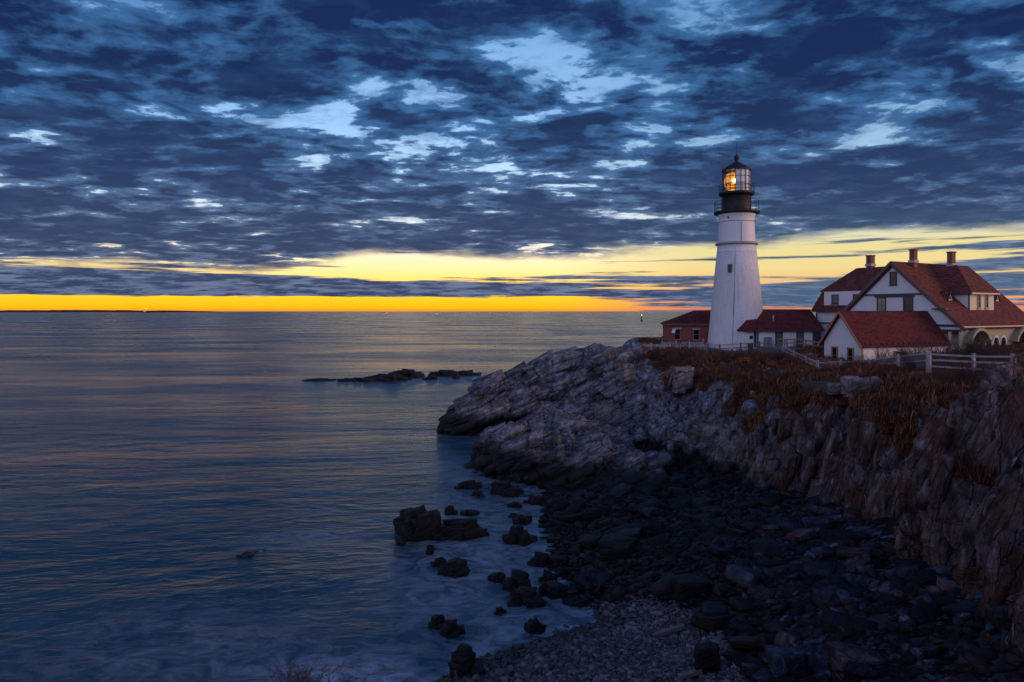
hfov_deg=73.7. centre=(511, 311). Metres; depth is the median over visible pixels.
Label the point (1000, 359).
bare shrub
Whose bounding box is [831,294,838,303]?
window
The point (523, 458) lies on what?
shore ledge
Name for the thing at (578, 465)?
bedrock
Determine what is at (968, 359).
bare shrub
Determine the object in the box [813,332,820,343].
door
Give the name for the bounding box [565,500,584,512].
fallen rock
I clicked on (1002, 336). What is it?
arched window
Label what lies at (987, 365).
bare shrub
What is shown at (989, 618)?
fallen rock
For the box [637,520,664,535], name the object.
fallen rock
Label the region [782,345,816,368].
rail fence
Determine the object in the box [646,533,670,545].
fallen rock
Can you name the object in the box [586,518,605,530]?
fallen rock
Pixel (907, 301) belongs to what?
window
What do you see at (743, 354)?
bare shrub
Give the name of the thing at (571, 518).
fallen rock
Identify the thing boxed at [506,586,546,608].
sea rock
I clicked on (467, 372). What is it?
sea rock
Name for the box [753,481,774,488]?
fallen rock
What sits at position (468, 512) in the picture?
sea rock
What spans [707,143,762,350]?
lighthouse
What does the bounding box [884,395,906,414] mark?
bare shrub
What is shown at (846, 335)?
garage
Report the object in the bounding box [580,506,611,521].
fallen rock
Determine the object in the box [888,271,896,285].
window
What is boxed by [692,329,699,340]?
window
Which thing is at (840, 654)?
boulder
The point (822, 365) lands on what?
bare shrub
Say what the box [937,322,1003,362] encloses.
bare shrub
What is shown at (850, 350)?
window
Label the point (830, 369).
bare shrub
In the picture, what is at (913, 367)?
bare shrub
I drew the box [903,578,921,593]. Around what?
fallen rock
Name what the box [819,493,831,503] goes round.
fallen rock
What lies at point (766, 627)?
fallen rock
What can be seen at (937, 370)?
bare shrub
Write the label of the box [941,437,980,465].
bare shrub
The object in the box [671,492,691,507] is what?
fallen rock
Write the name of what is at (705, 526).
fallen rock
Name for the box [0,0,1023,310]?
sky
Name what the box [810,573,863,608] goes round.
fallen rock
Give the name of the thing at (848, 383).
boulder
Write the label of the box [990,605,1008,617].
fallen rock
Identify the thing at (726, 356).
bare shrub
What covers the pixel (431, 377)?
sea rock
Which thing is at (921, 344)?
bare bush
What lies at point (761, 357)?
bare shrub
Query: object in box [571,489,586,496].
fallen rock
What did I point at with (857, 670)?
fallen rock
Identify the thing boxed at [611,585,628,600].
fallen rock
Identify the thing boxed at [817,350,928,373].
rail fence
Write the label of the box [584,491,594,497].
fallen rock
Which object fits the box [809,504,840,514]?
fallen rock
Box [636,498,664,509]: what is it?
fallen rock
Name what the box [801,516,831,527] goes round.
boulder
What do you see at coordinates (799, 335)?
window
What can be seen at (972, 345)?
bare shrub
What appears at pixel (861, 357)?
bare shrub
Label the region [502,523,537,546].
sea rock
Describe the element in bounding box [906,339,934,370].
bare shrub
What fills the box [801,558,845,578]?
fallen rock
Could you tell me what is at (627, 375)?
boulder
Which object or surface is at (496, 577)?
sea rock
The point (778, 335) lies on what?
window
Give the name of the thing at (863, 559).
fallen rock
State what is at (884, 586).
fallen rock
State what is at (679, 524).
fallen rock
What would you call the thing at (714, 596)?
fallen rock
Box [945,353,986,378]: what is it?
bare shrub
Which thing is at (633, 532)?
fallen rock
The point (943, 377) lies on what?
bare shrub
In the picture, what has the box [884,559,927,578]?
fallen rock
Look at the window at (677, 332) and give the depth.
94.66 m
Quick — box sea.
[0,311,1023,681]
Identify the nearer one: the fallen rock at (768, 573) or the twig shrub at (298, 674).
the twig shrub at (298, 674)
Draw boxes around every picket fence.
[633,342,706,350]
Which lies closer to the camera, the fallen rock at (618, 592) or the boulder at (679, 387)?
the fallen rock at (618, 592)
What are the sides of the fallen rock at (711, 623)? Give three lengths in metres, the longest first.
2.392 x 1.604 x 0.550 m
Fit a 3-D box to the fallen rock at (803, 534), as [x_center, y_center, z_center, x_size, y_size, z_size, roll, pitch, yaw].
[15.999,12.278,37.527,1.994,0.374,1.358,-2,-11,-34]
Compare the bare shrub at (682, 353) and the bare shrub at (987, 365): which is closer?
the bare shrub at (987, 365)
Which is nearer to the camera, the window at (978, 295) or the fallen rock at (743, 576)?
the fallen rock at (743, 576)
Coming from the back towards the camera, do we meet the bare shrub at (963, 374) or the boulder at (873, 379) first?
the boulder at (873, 379)
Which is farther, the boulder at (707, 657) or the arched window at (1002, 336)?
the arched window at (1002, 336)
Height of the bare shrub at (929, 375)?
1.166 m
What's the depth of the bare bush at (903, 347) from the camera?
66.07 m
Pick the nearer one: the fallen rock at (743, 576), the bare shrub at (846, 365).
the fallen rock at (743, 576)
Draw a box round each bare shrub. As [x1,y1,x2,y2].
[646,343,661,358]
[647,342,663,357]
[677,346,686,359]
[681,343,698,355]
[689,347,705,356]
[720,349,733,360]
[729,350,748,360]
[744,341,754,354]
[752,346,773,364]
[761,365,777,376]
[767,344,782,360]
[770,367,791,378]
[777,348,794,358]
[786,351,810,360]
[788,348,821,364]
[813,357,834,372]
[817,362,839,372]
[834,358,851,370]
[843,352,874,366]
[857,350,878,366]
[860,380,884,394]
[870,361,893,370]
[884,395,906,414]
[886,348,925,370]
[894,345,924,370]
[898,356,917,370]
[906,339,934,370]
[908,346,949,365]
[913,351,952,372]
[913,371,932,379]
[922,371,949,379]
[924,362,954,377]
[925,350,961,370]
[931,328,1007,364]
[933,365,968,384]
[934,344,957,358]
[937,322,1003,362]
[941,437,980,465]
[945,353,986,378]
[948,345,989,357]
[951,355,981,381]
[954,336,988,359]
[956,363,984,382]
[959,350,997,365]
[959,350,999,364]
[969,333,1009,361]
[970,356,1000,372]
[976,331,1023,360]
[984,344,1023,363]
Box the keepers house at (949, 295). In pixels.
[811,249,1023,350]
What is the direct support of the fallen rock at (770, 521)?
on the beach
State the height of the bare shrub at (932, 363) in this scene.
1.884 m
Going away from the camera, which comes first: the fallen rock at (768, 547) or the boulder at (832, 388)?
the fallen rock at (768, 547)
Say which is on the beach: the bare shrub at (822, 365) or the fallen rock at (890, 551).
the fallen rock at (890, 551)
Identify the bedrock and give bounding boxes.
[438,342,1021,618]
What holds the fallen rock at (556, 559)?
on the beach
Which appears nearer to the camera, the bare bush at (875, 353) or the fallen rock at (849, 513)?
the fallen rock at (849, 513)
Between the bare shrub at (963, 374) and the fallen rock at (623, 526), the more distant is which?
the fallen rock at (623, 526)
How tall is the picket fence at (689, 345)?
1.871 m
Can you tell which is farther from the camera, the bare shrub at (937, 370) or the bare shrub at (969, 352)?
the bare shrub at (969, 352)
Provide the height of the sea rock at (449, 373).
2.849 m
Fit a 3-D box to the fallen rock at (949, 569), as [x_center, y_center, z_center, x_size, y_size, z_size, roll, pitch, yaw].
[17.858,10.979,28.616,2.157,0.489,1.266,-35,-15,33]
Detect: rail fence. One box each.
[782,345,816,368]
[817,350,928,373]
[928,351,1014,373]
[1012,352,1023,363]
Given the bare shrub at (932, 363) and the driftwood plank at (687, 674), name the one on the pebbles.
the driftwood plank at (687, 674)
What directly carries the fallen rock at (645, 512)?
on the beach
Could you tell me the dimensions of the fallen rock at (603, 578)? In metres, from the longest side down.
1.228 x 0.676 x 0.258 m
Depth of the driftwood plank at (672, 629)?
29.19 m
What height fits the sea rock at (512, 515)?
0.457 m
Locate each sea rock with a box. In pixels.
[236,550,266,558]
[302,378,336,380]
[337,377,361,381]
[361,373,412,381]
[389,368,424,377]
[393,504,441,541]
[396,539,405,546]
[422,375,437,379]
[426,545,433,554]
[428,614,445,629]
[429,370,462,376]
[431,556,445,567]
[433,518,489,541]
[437,557,469,577]
[440,619,465,638]
[444,505,457,514]
[447,643,484,676]
[454,479,481,489]
[458,370,481,375]
[460,509,479,515]
[470,666,484,676]
[471,491,484,496]
[487,572,505,582]
[490,479,523,497]
[493,606,506,615]
[500,569,530,591]
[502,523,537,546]
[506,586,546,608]
[507,501,521,507]
[508,513,518,517]
[512,514,531,525]
[523,495,543,504]
[523,617,546,634]
[527,551,550,566]
[538,569,557,581]
[539,580,571,599]
[562,590,588,607]
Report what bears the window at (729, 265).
in the lighthouse
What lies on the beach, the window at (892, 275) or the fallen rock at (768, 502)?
the fallen rock at (768, 502)
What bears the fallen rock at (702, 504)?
on the beach
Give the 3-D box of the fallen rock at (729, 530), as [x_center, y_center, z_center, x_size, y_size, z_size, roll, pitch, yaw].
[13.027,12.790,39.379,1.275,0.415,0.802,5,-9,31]
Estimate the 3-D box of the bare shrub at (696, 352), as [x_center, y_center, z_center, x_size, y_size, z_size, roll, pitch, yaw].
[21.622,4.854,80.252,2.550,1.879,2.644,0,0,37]
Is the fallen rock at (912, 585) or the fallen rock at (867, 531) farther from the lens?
the fallen rock at (867, 531)
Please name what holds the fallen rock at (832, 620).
on the beach
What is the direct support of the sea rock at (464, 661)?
in the sea
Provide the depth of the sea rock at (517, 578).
36.79 m
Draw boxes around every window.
[674,329,680,339]
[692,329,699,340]
[727,264,731,273]
[775,332,782,346]
[796,332,803,345]
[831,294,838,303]
[831,346,837,357]
[847,347,853,360]
[877,297,885,310]
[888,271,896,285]
[903,297,912,310]
[977,294,980,308]
[985,295,988,308]
[1000,335,1006,344]
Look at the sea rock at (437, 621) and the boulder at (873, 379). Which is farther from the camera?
the boulder at (873, 379)
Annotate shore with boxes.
[0,310,215,311]
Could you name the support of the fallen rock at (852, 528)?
on the beach
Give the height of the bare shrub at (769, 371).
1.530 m
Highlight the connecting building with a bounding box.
[736,309,824,349]
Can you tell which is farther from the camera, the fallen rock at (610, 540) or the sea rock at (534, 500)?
the sea rock at (534, 500)
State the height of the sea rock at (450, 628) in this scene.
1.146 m
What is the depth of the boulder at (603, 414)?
74.11 m
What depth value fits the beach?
27.74 m
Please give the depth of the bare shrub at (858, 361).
54.53 m
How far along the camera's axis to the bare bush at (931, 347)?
65.90 m
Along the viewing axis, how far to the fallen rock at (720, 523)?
41.07 m
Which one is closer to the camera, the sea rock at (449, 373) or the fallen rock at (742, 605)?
the fallen rock at (742, 605)
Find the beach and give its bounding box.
[429,470,1023,681]
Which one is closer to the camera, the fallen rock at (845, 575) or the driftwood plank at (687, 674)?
the driftwood plank at (687, 674)
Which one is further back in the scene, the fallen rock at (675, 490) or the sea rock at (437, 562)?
the fallen rock at (675, 490)
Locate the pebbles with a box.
[434,593,745,681]
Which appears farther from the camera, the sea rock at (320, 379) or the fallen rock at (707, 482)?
the sea rock at (320, 379)
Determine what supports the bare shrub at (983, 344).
on the headland cliff
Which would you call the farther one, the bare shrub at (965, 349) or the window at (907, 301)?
the window at (907, 301)
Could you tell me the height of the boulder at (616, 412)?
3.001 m
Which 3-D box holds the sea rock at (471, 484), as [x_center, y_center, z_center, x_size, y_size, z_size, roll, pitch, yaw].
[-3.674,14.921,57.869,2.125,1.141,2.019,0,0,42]
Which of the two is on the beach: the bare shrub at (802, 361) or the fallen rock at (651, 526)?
the fallen rock at (651, 526)
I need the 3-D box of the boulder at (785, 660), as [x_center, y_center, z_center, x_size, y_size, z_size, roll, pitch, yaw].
[9.190,11.761,22.881,1.247,0.878,1.048,0,0,0]
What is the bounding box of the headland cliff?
[436,337,1023,653]
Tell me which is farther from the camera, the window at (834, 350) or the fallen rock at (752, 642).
the window at (834, 350)
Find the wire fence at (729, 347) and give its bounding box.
[707,342,781,352]
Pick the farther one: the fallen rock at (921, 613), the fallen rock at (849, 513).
the fallen rock at (849, 513)
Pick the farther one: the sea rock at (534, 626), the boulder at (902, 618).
the sea rock at (534, 626)
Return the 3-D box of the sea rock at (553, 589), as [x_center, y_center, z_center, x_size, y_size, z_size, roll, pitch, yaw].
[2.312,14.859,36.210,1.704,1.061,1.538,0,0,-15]
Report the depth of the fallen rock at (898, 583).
27.95 m
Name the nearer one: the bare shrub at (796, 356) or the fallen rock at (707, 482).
the fallen rock at (707, 482)
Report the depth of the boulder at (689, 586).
31.89 m
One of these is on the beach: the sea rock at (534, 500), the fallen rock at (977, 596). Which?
the fallen rock at (977, 596)
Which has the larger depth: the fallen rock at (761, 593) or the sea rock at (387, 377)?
the sea rock at (387, 377)
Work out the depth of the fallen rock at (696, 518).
42.73 m
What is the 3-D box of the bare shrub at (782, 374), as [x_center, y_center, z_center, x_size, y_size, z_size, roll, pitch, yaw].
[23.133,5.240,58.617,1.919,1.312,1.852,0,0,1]
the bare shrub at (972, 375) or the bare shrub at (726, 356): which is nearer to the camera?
the bare shrub at (972, 375)
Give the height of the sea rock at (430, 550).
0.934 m
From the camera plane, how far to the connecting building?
88.04 m
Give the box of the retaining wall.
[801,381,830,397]
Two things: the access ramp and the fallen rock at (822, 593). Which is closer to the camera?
the fallen rock at (822, 593)
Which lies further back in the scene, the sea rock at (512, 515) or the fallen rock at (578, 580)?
the sea rock at (512, 515)
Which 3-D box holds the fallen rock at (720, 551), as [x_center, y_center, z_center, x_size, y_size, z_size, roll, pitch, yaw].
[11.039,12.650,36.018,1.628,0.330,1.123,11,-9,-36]
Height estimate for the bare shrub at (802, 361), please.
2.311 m
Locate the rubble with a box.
[538,460,1023,681]
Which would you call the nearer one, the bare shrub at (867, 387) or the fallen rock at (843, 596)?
the fallen rock at (843, 596)
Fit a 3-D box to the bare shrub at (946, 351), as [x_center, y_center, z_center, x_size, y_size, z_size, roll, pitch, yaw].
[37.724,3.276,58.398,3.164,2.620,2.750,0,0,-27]
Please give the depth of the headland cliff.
31.54 m
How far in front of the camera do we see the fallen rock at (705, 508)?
45.24 m
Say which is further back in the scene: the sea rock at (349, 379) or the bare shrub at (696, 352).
the sea rock at (349, 379)
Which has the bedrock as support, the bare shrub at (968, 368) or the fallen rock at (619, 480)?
the fallen rock at (619, 480)
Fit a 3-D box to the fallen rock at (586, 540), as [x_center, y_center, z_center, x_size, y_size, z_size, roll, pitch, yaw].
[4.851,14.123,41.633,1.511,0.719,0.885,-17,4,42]
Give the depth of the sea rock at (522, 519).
48.05 m
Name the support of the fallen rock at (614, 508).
on the beach
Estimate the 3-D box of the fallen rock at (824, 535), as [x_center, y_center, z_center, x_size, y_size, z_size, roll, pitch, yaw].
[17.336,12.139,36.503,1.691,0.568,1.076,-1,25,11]
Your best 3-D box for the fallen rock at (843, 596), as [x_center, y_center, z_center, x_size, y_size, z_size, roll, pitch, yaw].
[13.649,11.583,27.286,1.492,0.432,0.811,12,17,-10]
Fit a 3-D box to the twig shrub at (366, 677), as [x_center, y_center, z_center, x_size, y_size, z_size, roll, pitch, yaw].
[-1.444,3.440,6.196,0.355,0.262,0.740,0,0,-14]
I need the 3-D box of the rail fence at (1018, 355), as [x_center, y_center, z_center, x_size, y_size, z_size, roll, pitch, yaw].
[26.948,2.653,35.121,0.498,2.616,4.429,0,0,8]
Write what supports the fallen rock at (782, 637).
on the beach
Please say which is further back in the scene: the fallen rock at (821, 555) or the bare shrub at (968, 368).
the bare shrub at (968, 368)
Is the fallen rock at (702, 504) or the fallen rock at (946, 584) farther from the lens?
the fallen rock at (702, 504)
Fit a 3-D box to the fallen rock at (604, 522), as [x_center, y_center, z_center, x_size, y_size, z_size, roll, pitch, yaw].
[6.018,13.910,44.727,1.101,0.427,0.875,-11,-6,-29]
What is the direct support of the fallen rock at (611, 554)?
on the beach
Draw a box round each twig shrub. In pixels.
[263,644,352,681]
[338,671,368,681]
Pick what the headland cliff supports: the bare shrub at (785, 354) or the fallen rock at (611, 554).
the bare shrub at (785, 354)
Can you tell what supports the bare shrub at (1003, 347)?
on the headland cliff
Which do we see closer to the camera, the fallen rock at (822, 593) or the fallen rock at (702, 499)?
the fallen rock at (822, 593)
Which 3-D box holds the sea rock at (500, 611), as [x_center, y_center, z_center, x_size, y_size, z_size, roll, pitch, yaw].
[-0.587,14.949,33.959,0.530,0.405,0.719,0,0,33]
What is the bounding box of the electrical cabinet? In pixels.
[764,337,771,346]
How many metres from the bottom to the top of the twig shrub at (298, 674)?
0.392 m
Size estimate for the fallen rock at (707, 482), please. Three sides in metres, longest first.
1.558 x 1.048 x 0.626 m
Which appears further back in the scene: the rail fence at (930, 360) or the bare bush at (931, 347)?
the bare bush at (931, 347)
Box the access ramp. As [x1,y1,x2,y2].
[760,339,823,349]
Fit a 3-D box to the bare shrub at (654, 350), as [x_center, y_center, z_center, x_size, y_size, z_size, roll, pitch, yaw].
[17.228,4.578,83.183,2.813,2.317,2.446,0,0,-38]
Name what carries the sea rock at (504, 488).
in the sea
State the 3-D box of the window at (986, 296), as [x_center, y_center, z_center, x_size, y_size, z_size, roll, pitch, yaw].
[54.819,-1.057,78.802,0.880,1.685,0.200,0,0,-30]
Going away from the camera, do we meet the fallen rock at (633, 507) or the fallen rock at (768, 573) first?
the fallen rock at (768, 573)
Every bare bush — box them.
[872,345,888,360]
[879,348,908,360]
[891,336,919,356]
[904,334,945,353]
[914,333,951,353]
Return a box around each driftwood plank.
[654,623,685,636]
[677,668,702,679]
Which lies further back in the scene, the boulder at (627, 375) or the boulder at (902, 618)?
the boulder at (627, 375)
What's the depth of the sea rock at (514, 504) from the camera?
52.19 m
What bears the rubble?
on the beach
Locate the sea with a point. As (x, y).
(158, 471)
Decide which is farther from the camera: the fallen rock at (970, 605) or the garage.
the garage
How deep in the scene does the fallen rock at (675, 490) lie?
51.30 m
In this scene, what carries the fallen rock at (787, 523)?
on the beach
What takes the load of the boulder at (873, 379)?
on the headland cliff
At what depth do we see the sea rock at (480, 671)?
27.58 m
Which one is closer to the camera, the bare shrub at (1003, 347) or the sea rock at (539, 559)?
the sea rock at (539, 559)
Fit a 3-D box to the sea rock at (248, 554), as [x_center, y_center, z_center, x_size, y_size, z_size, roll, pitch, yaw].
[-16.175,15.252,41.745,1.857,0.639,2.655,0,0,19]
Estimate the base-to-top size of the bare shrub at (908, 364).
2.054 m
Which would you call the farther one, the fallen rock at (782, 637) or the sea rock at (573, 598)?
the sea rock at (573, 598)
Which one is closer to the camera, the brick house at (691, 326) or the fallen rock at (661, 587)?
the fallen rock at (661, 587)
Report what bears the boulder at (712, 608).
on the beach
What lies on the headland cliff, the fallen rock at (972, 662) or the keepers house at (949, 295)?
the keepers house at (949, 295)
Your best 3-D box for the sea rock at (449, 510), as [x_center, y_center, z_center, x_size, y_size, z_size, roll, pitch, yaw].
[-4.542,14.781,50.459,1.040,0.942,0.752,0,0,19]
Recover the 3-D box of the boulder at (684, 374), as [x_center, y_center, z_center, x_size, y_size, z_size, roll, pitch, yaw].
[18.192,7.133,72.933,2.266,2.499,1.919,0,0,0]
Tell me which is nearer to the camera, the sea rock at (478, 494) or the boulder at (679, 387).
the sea rock at (478, 494)
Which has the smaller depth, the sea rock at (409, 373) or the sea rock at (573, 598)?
the sea rock at (573, 598)
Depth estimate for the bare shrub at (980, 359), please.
43.10 m
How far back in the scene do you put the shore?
11530.84 m
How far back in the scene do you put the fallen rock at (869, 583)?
28.51 m
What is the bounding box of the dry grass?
[640,337,1023,487]
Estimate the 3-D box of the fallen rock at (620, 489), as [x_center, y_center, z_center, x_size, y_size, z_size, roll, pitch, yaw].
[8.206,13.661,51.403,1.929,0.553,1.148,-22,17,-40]
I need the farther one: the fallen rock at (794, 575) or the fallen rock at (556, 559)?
the fallen rock at (556, 559)
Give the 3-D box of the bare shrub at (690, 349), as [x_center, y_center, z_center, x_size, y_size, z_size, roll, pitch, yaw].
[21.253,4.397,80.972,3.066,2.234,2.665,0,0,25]
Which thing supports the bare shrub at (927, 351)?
on the headland cliff
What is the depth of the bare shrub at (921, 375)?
41.20 m
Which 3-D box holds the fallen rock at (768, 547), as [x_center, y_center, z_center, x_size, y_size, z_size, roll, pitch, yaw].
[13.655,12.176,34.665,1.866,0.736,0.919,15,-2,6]
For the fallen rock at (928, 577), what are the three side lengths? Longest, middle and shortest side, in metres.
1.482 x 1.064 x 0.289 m
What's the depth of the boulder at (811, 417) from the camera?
47.13 m
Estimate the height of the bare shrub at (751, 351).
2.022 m
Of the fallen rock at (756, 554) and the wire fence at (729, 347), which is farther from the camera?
the wire fence at (729, 347)
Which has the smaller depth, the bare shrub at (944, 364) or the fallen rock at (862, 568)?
the fallen rock at (862, 568)
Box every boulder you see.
[594,404,612,424]
[612,408,621,416]
[621,363,633,382]
[670,366,693,389]
[672,381,686,393]
[672,574,711,601]
[693,641,720,677]
[701,601,729,614]
[763,643,807,677]
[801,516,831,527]
[807,414,815,420]
[825,382,840,394]
[826,641,888,681]
[840,376,862,397]
[852,376,883,396]
[898,616,909,621]
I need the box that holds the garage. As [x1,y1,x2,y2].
[817,311,951,361]
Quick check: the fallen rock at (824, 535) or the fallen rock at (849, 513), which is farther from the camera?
the fallen rock at (849, 513)
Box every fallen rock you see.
[548,555,567,564]
[557,514,579,521]
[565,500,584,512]
[568,544,584,554]
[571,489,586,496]
[572,567,599,590]
[579,534,602,547]
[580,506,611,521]
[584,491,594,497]
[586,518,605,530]
[590,571,610,586]
[597,518,612,527]
[597,531,638,559]
[598,477,627,492]
[599,542,631,560]
[608,483,633,496]
[610,522,633,531]
[611,506,623,510]
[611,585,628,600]
[612,528,642,539]
[625,503,646,512]
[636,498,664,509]
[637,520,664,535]
[639,507,659,518]
[643,522,672,532]
[645,572,673,601]
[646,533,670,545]
[667,486,688,493]
[667,521,684,527]
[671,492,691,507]
[689,496,714,506]
[689,513,708,521]
[690,608,738,631]
[691,501,712,506]
[693,477,714,488]
[696,520,719,532]
[699,505,722,512]
[701,517,727,529]
[706,546,736,556]
[707,592,727,601]
[725,527,749,535]
[725,564,761,588]
[726,636,774,648]
[727,597,762,613]
[746,584,775,601]
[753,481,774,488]
[753,551,768,557]
[754,492,784,506]
[760,524,778,531]
[760,537,802,556]
[761,620,791,632]
[762,566,784,578]
[763,515,798,523]
[774,630,810,651]
[776,512,804,532]
[785,528,819,541]
[788,572,799,578]
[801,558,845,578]
[804,546,835,559]
[805,645,829,666]
[807,494,822,505]
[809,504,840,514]
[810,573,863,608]
[816,552,829,559]
[817,528,850,541]
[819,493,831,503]
[822,608,878,637]
[835,546,885,559]
[835,588,866,605]
[836,660,893,679]
[841,573,850,579]
[842,506,861,519]
[843,552,871,564]
[846,526,857,530]
[848,574,883,589]
[854,559,878,572]
[857,526,876,535]
[871,581,889,592]
[879,547,895,560]
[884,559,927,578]
[889,577,907,591]
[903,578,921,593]
[908,602,942,625]
[914,570,936,585]
[924,564,955,573]
[936,575,960,591]
[940,598,977,616]
[957,649,990,677]
[973,588,982,604]
[986,602,1013,622]
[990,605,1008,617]
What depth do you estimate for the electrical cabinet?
86.91 m
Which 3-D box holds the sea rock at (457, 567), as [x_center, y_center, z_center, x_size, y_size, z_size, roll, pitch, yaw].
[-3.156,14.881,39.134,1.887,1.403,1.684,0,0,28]
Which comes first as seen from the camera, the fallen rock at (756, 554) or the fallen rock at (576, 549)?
the fallen rock at (756, 554)
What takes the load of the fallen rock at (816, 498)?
on the beach
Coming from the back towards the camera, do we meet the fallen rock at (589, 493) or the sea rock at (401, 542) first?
the fallen rock at (589, 493)
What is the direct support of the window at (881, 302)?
in the keepers house at (949, 295)
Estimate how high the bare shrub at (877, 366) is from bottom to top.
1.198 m
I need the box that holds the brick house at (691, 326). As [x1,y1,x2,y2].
[660,310,710,343]
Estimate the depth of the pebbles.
28.41 m
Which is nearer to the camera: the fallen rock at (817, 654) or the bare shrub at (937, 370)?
the fallen rock at (817, 654)
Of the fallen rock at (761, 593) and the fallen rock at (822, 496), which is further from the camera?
the fallen rock at (822, 496)
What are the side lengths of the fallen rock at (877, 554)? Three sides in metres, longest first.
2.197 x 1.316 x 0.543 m
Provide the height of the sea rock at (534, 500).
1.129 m
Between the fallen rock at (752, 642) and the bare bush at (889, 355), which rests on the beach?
the fallen rock at (752, 642)
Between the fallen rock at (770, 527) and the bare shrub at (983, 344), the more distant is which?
the bare shrub at (983, 344)
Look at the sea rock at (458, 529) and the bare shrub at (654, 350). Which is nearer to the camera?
the sea rock at (458, 529)
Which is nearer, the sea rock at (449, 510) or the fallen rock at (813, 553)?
the fallen rock at (813, 553)
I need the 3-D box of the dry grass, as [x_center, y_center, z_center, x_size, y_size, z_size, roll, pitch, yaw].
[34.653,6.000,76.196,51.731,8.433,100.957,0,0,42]
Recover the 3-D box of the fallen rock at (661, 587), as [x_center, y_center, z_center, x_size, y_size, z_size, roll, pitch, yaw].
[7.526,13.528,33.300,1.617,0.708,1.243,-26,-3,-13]
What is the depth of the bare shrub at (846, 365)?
56.04 m
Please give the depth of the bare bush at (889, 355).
67.01 m
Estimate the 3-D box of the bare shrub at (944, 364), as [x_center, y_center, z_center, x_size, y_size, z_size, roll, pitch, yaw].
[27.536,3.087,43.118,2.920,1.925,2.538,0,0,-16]
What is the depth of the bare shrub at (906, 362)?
46.91 m
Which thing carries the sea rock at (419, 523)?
in the sea
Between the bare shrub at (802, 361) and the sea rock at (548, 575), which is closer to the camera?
the sea rock at (548, 575)
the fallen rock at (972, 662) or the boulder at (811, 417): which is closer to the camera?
the fallen rock at (972, 662)
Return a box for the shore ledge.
[470,409,650,488]

